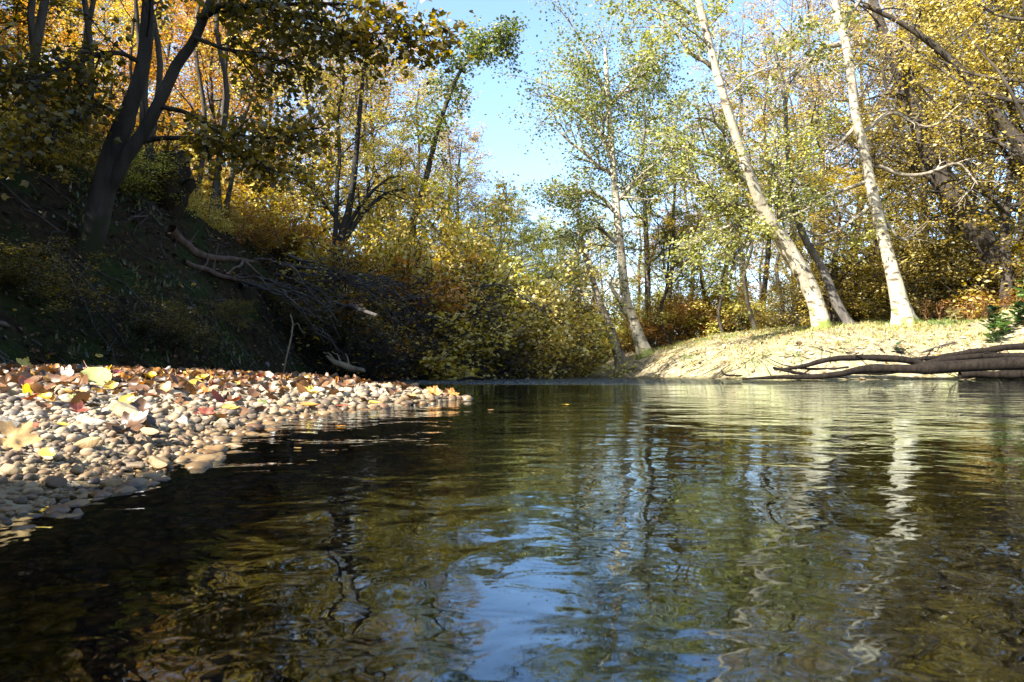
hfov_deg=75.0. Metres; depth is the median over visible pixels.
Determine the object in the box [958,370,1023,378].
log
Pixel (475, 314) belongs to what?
dead branch
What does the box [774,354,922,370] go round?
log
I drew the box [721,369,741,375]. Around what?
log
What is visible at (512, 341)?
dead branch
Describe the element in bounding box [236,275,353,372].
dead branch
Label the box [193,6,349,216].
autumn tree
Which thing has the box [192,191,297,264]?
bush
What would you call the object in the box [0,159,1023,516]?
ground
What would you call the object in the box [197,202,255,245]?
bush
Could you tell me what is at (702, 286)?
autumn tree
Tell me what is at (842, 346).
fallen leaves
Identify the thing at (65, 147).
bush
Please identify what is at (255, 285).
dead branch
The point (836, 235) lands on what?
autumn tree
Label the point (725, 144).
autumn tree
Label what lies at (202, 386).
fallen leaf
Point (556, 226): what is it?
autumn tree
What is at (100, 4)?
autumn tree
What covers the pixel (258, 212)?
bush
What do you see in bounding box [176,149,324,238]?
bush
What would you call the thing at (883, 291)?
bush
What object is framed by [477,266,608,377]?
bush
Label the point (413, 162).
autumn tree
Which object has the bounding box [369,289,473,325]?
dead branch
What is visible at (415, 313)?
dead branch
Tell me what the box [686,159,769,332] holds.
autumn tree
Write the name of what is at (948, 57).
dark slanting tree
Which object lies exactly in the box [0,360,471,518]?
gravel
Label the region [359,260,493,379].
bush
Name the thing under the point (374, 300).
dead branch
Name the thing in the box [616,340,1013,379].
shore
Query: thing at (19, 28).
autumn tree
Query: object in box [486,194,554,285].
autumn tree
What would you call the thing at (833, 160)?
autumn tree
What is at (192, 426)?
pebble
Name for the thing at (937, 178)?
dark leaning tree
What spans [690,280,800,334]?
bush
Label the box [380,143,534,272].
autumn tree
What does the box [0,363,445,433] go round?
leaf litter
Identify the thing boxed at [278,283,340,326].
dead branch
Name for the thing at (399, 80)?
autumn tree
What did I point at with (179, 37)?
autumn tree
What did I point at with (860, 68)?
autumn tree
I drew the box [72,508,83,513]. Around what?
pebble
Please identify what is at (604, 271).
autumn tree
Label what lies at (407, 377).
bush
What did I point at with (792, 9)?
autumn tree
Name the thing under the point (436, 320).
dead branch
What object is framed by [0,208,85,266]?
bush
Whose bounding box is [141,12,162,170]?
thin tree
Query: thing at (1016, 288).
weed
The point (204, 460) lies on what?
riverbed gravel
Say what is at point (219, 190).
thin tree
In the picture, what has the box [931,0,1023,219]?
autumn tree
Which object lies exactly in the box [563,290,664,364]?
bush
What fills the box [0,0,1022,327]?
sky
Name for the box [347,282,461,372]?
dead branch
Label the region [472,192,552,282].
autumn tree
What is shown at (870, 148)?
autumn tree
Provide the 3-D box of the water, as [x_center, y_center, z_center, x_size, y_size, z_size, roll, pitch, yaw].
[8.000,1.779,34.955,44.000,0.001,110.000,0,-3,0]
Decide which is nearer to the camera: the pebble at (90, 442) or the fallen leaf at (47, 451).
the fallen leaf at (47, 451)
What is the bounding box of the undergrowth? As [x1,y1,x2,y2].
[0,157,329,372]
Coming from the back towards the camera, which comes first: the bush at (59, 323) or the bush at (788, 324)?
the bush at (788, 324)
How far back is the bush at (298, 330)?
11.87 m
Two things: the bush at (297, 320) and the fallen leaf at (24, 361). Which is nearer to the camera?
the fallen leaf at (24, 361)
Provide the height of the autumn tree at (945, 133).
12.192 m
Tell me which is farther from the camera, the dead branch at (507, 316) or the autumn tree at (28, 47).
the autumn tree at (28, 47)
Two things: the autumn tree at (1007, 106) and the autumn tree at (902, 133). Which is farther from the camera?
the autumn tree at (902, 133)
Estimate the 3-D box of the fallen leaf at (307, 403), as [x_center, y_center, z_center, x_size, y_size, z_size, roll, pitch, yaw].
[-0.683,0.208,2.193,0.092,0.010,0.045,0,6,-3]
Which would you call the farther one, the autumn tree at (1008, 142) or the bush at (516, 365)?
the autumn tree at (1008, 142)
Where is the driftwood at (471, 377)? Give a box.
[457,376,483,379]
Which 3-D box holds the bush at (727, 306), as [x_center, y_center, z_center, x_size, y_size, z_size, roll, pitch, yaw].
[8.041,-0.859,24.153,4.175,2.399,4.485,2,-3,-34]
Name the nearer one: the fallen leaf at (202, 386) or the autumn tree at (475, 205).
the fallen leaf at (202, 386)
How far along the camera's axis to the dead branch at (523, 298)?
15.49 m
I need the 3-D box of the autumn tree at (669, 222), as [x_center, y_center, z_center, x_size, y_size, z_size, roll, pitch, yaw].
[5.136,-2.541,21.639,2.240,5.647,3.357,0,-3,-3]
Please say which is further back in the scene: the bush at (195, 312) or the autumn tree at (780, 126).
the autumn tree at (780, 126)
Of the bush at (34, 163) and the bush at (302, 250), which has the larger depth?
the bush at (302, 250)
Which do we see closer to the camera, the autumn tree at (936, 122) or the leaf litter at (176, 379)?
the leaf litter at (176, 379)
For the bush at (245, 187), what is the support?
on the ground at (114, 271)
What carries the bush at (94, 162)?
on the ground at (114, 271)
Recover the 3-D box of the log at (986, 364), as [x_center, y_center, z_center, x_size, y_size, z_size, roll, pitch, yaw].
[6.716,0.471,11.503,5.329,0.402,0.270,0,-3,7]
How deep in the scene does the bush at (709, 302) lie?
23.18 m
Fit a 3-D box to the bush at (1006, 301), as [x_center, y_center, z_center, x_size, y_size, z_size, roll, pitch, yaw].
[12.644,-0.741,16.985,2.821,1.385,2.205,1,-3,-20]
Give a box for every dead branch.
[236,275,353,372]
[243,275,333,325]
[248,283,346,324]
[254,258,339,337]
[259,277,339,315]
[274,273,349,312]
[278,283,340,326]
[281,261,393,321]
[287,246,382,309]
[295,270,367,312]
[301,258,370,287]
[309,288,406,370]
[311,263,392,301]
[325,289,412,331]
[326,270,412,338]
[336,271,441,326]
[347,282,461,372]
[351,273,425,317]
[353,271,434,310]
[357,295,464,370]
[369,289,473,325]
[377,275,445,313]
[379,297,442,330]
[387,292,475,366]
[392,279,483,350]
[406,295,502,332]
[410,274,502,310]
[416,281,514,324]
[419,298,497,334]
[440,315,536,369]
[450,297,527,375]
[455,279,550,325]
[457,284,502,316]
[468,301,564,373]
[475,303,550,372]
[488,305,533,325]
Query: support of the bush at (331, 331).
on the ground at (114, 271)
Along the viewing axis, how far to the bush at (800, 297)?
19.95 m
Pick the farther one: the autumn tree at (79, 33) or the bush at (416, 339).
the autumn tree at (79, 33)
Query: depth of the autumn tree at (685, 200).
29.91 m
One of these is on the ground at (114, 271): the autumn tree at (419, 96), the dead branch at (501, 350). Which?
the autumn tree at (419, 96)
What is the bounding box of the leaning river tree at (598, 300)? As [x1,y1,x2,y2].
[529,148,663,367]
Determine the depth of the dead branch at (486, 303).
14.75 m
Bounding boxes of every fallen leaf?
[0,421,42,450]
[16,357,31,365]
[24,422,38,426]
[37,446,54,455]
[38,392,51,398]
[45,365,79,383]
[68,401,88,412]
[79,360,111,385]
[103,409,148,432]
[169,395,190,404]
[192,383,211,391]
[192,406,215,414]
[219,404,237,408]
[296,402,317,405]
[303,385,319,392]
[426,385,441,395]
[445,388,458,395]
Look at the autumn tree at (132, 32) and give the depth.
15.92 m
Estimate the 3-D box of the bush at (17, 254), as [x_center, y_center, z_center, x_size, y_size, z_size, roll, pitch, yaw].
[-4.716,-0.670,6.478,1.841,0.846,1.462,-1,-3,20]
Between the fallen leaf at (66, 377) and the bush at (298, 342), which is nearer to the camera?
the fallen leaf at (66, 377)
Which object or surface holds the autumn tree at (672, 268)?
on the ground at (114, 271)
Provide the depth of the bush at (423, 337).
13.24 m
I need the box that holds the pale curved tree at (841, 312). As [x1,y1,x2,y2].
[692,26,904,325]
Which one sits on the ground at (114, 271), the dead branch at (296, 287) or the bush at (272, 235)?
the bush at (272, 235)
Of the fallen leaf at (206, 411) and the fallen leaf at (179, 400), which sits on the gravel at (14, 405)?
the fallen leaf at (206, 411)
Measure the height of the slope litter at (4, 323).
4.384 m
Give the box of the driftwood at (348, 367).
[322,351,365,372]
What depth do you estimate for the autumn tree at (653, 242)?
26.75 m
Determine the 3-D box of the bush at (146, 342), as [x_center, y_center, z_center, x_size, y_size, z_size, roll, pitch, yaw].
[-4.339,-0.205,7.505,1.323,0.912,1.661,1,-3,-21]
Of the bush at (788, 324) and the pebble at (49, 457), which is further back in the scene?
the bush at (788, 324)
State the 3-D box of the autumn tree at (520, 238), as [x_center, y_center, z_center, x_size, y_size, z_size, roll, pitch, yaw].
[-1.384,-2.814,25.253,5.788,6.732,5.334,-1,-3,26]
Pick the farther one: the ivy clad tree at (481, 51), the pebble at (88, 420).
the ivy clad tree at (481, 51)
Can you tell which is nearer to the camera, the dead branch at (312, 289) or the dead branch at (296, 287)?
the dead branch at (296, 287)
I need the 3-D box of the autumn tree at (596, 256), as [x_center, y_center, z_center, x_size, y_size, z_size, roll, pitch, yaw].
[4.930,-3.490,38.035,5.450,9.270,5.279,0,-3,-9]
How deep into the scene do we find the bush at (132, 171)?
10.38 m
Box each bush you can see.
[0,48,99,169]
[0,96,123,187]
[0,131,97,172]
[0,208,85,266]
[0,236,117,313]
[2,309,116,363]
[4,41,103,146]
[7,97,251,217]
[7,265,143,350]
[9,79,116,126]
[33,64,207,189]
[52,97,203,201]
[53,129,309,230]
[60,130,211,217]
[72,283,189,358]
[86,279,153,321]
[97,82,286,218]
[99,71,186,142]
[104,277,245,350]
[139,116,343,285]
[152,284,238,331]
[153,306,251,357]
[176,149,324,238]
[185,168,256,237]
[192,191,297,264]
[192,293,258,328]
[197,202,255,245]
[220,205,294,249]
[223,188,306,221]
[234,156,376,269]
[235,205,305,259]
[236,240,416,375]
[240,171,538,352]
[245,280,331,336]
[248,274,294,301]
[250,166,499,342]
[254,212,327,258]
[257,263,378,362]
[261,250,461,376]
[267,294,372,345]
[272,232,503,379]
[273,302,311,338]
[285,313,354,355]
[287,247,501,379]
[288,207,517,379]
[288,241,479,380]
[292,229,391,278]
[300,288,457,378]
[315,250,614,379]
[318,257,513,379]
[323,228,491,378]
[330,246,580,378]
[333,273,528,379]
[338,322,536,378]
[342,168,585,339]
[352,309,438,364]
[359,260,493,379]
[363,240,615,377]
[370,195,606,377]
[372,304,541,379]
[381,310,567,378]
[398,335,569,378]
[399,290,612,377]
[425,197,637,376]
[453,306,645,377]
[462,315,585,376]
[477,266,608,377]
[483,327,555,377]
[492,238,627,376]
[500,286,613,376]
[518,321,592,375]
[537,296,598,373]
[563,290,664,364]
[574,342,609,375]
[579,317,660,356]
[596,296,711,350]
[614,280,765,346]
[615,253,756,335]
[617,287,736,351]
[633,318,690,347]
[675,278,767,337]
[682,278,777,331]
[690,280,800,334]
[708,280,850,330]
[740,282,855,329]
[742,221,872,321]
[751,254,908,330]
[770,251,941,326]
[777,218,1023,325]
[785,190,965,321]
[826,270,956,322]
[838,212,1021,318]
[870,207,1023,297]
[874,180,1023,319]
[875,250,1000,318]
[885,281,985,320]
[899,231,1023,319]
[905,212,1023,320]
[921,288,998,320]
[935,290,1023,319]
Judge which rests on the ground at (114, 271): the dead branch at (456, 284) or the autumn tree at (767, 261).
the autumn tree at (767, 261)
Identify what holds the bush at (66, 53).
on the ground at (114, 271)
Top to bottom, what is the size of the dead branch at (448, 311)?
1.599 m
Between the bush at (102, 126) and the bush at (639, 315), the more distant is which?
the bush at (639, 315)
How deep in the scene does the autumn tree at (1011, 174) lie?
17.15 m
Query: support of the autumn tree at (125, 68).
on the ground at (114, 271)
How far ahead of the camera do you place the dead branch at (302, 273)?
12.01 m
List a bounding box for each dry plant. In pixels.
[915,299,930,320]
[934,302,943,320]
[963,299,975,319]
[977,296,990,318]
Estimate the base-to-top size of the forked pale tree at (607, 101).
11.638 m
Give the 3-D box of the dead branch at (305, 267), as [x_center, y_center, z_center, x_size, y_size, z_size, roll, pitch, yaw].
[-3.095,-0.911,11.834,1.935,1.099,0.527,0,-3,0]
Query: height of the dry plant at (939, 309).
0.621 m
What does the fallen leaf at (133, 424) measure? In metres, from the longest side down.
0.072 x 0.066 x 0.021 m
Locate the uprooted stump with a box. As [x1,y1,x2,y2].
[133,120,200,218]
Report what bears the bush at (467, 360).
on the ground at (114, 271)
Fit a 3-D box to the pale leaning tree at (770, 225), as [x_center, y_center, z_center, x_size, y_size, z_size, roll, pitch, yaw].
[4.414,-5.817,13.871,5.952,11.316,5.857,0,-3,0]
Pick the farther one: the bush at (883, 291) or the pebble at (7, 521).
the bush at (883, 291)
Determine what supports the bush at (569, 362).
on the ground at (114, 271)
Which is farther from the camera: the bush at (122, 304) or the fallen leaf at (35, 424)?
the bush at (122, 304)
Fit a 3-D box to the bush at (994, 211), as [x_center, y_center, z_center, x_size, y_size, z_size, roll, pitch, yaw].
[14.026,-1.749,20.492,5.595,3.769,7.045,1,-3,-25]
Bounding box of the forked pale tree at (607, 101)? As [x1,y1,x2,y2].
[482,0,724,359]
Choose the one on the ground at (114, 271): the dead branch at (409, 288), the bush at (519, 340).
the bush at (519, 340)
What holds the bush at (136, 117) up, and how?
on the ground at (114, 271)
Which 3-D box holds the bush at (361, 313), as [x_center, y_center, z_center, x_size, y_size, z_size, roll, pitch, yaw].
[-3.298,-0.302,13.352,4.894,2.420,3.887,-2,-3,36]
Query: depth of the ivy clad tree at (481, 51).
21.20 m
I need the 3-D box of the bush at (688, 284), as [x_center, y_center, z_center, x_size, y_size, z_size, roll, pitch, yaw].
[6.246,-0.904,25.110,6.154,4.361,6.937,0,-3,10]
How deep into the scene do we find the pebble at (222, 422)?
1.48 m
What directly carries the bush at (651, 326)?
on the ground at (114, 271)
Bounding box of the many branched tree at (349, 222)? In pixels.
[276,0,451,299]
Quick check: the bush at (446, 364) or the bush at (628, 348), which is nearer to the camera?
the bush at (446, 364)
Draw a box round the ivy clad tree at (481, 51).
[398,11,529,257]
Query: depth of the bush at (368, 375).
11.90 m
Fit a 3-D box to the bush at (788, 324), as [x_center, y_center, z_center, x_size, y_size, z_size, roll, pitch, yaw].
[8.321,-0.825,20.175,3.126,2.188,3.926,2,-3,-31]
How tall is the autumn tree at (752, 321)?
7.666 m
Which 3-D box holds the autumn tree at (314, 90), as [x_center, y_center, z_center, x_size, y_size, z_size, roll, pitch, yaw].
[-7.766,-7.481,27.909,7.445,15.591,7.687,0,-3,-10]
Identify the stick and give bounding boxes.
[282,314,302,373]
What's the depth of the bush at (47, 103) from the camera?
18.86 m
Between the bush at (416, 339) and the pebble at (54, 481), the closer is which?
the pebble at (54, 481)
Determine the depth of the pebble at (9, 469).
0.73 m
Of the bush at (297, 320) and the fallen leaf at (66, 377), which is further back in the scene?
the bush at (297, 320)
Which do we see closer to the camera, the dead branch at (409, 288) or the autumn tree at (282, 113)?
the dead branch at (409, 288)
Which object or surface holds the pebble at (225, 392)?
on the ground at (114, 271)
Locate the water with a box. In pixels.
[0,376,1023,681]
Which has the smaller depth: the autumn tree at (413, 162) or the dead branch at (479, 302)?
the dead branch at (479, 302)
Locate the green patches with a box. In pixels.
[682,316,970,372]
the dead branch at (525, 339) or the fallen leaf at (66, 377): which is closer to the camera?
the fallen leaf at (66, 377)
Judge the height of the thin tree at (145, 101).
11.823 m
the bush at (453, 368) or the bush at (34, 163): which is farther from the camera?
the bush at (453, 368)
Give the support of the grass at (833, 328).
on the ground at (114, 271)
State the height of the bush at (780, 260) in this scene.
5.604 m
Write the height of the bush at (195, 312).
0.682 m
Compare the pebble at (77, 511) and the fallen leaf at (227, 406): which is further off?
the fallen leaf at (227, 406)
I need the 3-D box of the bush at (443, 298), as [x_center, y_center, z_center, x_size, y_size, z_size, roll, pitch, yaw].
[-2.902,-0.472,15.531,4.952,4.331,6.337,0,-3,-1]
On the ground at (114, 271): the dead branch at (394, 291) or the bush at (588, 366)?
the bush at (588, 366)
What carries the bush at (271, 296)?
on the ground at (114, 271)
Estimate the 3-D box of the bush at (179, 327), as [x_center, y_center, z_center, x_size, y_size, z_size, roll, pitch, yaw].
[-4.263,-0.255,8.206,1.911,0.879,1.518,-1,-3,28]
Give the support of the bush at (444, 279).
on the ground at (114, 271)
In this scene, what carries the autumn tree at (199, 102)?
on the ground at (114, 271)
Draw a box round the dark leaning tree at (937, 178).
[795,0,1023,302]
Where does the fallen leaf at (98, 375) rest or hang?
on the gravel at (14, 405)
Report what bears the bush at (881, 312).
on the ground at (114, 271)
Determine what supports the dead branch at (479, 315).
hanging from the bush at (444, 279)
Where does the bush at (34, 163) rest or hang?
on the ground at (114, 271)
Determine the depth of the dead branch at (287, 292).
10.92 m
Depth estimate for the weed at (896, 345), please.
13.02 m
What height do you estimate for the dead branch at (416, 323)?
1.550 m
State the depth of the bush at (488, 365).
14.29 m
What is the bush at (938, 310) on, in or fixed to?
on the ground at (114, 271)
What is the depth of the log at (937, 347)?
13.10 m
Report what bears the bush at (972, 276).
on the ground at (114, 271)
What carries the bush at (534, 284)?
on the ground at (114, 271)
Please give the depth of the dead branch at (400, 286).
13.37 m
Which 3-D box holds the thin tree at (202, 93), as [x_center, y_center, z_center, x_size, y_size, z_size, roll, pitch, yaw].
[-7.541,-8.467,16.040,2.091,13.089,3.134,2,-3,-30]
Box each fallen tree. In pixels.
[164,225,266,281]
[182,244,256,282]
[237,279,377,316]
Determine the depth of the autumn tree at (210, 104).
17.77 m
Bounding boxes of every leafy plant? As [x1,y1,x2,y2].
[978,318,1008,342]
[983,304,1002,325]
[992,312,1018,334]
[1008,301,1023,326]
[1013,301,1023,322]
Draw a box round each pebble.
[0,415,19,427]
[0,463,19,475]
[0,519,12,522]
[41,452,56,459]
[45,475,67,487]
[69,463,83,474]
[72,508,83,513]
[74,437,100,450]
[76,490,88,498]
[77,414,105,425]
[77,432,88,438]
[98,433,107,439]
[100,479,123,487]
[108,400,139,417]
[126,461,145,468]
[139,425,159,434]
[148,456,170,468]
[176,415,190,423]
[185,430,199,436]
[186,423,195,429]
[215,418,229,428]
[222,390,232,394]
[266,373,273,379]
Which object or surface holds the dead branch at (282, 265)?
hanging from the bush at (368, 350)
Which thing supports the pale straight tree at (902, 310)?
on the ground at (114, 271)
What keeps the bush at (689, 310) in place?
on the ground at (114, 271)
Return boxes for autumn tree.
[0,0,26,74]
[0,0,68,105]
[0,0,138,142]
[0,0,192,150]
[0,0,211,135]
[2,0,78,99]
[10,0,157,143]
[23,0,125,134]
[27,0,237,165]
[45,0,199,153]
[83,0,176,190]
[90,0,302,216]
[92,0,173,132]
[94,0,249,189]
[96,0,245,190]
[164,1,267,129]
[175,0,388,222]
[178,32,430,251]
[179,0,314,215]
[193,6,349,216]
[202,9,370,243]
[230,0,410,246]
[290,12,437,269]
[293,110,481,270]
[297,0,460,267]
[361,49,493,266]
[364,91,500,250]
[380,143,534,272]
[383,117,538,268]
[429,179,554,280]
[462,175,581,307]
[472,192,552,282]
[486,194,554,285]
[501,204,604,306]
[511,224,568,307]
[524,213,585,304]
[542,181,617,320]
[550,250,599,327]
[551,202,631,308]
[554,15,717,347]
[573,230,630,317]
[579,178,687,314]
[595,208,711,319]
[628,87,752,339]
[636,168,701,344]
[642,104,743,332]
[655,201,763,300]
[661,0,840,327]
[663,171,823,306]
[666,201,723,334]
[679,52,771,281]
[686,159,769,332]
[694,13,824,325]
[707,64,783,330]
[713,0,854,303]
[717,0,934,283]
[721,177,797,307]
[731,0,977,261]
[736,35,812,326]
[739,15,841,262]
[746,97,853,303]
[750,165,952,322]
[764,93,995,292]
[783,0,965,276]
[786,0,1023,257]
[789,0,1023,226]
[827,0,1023,236]
[835,0,986,248]
[839,0,1023,273]
[843,0,1023,309]
[852,2,1022,264]
[890,0,1023,242]
[909,2,1023,254]
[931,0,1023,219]
[980,1,1023,154]
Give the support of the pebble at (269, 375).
on the ground at (114, 271)
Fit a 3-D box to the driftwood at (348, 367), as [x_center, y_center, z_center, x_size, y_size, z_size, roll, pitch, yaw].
[-2.163,0.269,8.604,0.566,0.284,0.104,0,-3,0]
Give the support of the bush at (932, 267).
on the ground at (114, 271)
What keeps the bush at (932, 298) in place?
on the ground at (114, 271)
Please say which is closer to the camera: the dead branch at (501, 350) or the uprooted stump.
the uprooted stump
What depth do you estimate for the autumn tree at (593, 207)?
29.94 m
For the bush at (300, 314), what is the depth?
11.21 m
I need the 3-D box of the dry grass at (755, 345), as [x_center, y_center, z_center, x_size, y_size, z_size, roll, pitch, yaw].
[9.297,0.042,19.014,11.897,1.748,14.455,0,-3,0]
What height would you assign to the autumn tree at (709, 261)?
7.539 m
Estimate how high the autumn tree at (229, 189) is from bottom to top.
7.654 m
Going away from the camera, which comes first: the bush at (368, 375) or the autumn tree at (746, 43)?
the bush at (368, 375)
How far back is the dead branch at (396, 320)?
12.59 m
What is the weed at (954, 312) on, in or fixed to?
on the ground at (114, 271)
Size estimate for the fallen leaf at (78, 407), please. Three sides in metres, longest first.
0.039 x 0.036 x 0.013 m
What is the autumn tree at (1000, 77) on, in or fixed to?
on the ground at (114, 271)
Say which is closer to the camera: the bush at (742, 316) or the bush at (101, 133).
the bush at (101, 133)
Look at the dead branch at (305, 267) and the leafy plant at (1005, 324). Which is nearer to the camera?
the dead branch at (305, 267)
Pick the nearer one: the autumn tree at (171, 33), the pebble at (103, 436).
the pebble at (103, 436)
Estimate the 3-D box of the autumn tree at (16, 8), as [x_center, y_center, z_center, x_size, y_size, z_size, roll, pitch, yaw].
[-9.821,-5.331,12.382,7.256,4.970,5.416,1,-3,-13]
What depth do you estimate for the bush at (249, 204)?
16.74 m
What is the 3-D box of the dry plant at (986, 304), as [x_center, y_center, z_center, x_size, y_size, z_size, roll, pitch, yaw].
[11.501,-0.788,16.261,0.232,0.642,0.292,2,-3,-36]
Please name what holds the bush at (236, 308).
on the ground at (114, 271)
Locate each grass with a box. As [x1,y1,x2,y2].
[608,311,1023,370]
[653,307,1022,349]
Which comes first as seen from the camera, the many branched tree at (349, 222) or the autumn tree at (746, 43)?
the many branched tree at (349, 222)
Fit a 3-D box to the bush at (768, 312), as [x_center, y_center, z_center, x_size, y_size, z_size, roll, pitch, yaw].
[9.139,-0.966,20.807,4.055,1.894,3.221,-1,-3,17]
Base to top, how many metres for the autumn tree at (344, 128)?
8.398 m
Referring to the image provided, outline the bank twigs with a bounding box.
[0,161,364,374]
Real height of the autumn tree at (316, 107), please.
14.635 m
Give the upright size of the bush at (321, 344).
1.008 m
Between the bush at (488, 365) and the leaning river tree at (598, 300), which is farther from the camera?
the leaning river tree at (598, 300)
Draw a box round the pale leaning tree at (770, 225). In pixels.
[585,0,866,334]
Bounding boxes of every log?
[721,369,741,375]
[742,357,1023,379]
[773,366,807,374]
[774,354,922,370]
[786,365,848,369]
[858,351,1023,374]
[912,343,1023,360]
[922,342,955,352]
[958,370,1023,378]
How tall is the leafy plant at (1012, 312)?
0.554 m
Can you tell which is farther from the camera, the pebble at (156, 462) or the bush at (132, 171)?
the bush at (132, 171)
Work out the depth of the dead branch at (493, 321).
14.97 m
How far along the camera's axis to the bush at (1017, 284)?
17.33 m
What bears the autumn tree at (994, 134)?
on the ground at (114, 271)
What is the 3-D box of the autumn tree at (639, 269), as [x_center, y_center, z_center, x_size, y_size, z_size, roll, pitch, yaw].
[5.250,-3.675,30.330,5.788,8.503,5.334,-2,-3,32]
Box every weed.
[890,341,902,351]
[944,307,962,321]
[1011,263,1023,306]
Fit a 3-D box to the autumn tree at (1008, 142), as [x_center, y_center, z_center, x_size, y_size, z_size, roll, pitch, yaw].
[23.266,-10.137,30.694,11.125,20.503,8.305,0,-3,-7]
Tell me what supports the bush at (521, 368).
on the ground at (114, 271)
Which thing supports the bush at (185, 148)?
on the ground at (114, 271)
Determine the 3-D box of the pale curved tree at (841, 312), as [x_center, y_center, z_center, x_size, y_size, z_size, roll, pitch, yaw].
[6.556,-4.206,15.880,4.209,8.073,3.898,2,-3,-34]
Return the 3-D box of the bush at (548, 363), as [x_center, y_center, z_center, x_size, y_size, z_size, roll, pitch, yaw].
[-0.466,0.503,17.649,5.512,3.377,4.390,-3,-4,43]
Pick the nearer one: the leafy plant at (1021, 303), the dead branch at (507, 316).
the leafy plant at (1021, 303)
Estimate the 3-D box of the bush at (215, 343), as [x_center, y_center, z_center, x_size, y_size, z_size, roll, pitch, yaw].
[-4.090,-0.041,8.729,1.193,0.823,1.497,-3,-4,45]
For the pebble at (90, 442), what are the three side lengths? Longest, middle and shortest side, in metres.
0.038 x 0.027 x 0.016 m
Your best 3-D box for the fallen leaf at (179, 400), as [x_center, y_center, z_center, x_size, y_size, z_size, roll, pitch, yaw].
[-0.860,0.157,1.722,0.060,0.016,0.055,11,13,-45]
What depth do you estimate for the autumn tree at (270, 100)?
20.31 m
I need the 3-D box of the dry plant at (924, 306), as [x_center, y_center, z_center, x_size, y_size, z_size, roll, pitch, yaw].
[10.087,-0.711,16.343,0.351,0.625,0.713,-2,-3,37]
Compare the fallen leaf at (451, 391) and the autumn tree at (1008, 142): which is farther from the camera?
the autumn tree at (1008, 142)
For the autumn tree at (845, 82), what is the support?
on the ground at (114, 271)
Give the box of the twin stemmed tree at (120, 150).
[0,0,475,261]
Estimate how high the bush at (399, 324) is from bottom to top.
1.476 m
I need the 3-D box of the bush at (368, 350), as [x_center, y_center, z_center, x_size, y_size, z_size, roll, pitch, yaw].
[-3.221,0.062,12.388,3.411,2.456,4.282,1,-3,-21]
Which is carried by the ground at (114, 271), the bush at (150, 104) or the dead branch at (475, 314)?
the bush at (150, 104)
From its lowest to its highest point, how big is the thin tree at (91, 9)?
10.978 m
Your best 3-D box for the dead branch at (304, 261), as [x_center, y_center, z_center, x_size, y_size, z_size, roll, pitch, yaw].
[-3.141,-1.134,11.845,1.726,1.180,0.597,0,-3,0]
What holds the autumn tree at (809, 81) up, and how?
on the ground at (114, 271)
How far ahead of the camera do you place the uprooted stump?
11.00 m
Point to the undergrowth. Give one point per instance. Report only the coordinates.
(134, 268)
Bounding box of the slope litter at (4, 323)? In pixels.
[0,158,352,375]
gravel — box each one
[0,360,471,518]
[12,404,382,529]
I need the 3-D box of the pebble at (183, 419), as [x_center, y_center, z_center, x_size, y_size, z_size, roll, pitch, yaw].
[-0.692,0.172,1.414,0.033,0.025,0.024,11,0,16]
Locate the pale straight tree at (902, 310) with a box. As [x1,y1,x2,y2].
[751,0,1011,325]
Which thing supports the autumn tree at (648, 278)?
on the ground at (114, 271)
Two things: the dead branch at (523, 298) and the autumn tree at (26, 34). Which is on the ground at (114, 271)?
the autumn tree at (26, 34)
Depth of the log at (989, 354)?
11.88 m
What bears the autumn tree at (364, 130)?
on the ground at (114, 271)
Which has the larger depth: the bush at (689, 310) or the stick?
the bush at (689, 310)
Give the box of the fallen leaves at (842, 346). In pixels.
[626,309,1023,368]
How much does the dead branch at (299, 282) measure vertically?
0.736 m
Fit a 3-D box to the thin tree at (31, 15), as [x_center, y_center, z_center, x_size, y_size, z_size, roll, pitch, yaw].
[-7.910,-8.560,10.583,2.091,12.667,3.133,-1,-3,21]
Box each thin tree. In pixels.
[19,0,49,160]
[27,0,43,166]
[74,0,94,159]
[74,0,95,164]
[131,0,143,178]
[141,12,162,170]
[142,33,153,157]
[193,3,206,209]
[207,0,229,222]
[217,19,232,218]
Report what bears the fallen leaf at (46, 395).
on the ground at (114, 271)
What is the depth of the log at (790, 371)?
11.96 m
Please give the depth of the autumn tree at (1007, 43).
14.93 m
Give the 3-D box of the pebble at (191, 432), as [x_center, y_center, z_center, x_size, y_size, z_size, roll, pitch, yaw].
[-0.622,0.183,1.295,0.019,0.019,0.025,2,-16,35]
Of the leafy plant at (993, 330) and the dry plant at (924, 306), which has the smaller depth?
the leafy plant at (993, 330)
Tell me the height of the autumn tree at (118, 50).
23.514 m
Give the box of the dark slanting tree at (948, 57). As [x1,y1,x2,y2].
[760,0,1023,163]
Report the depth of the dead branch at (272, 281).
11.18 m
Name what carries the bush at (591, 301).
on the ground at (114, 271)
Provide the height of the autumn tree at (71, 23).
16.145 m
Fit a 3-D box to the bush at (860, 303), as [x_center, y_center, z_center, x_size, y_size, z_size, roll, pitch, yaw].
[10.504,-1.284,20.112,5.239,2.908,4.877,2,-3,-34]
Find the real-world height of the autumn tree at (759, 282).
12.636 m
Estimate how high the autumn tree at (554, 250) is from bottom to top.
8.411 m
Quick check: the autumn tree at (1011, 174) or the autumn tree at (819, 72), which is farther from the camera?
the autumn tree at (819, 72)
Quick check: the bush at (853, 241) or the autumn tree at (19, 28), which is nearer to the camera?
the autumn tree at (19, 28)
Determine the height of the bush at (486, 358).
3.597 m
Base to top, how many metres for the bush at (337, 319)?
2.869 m

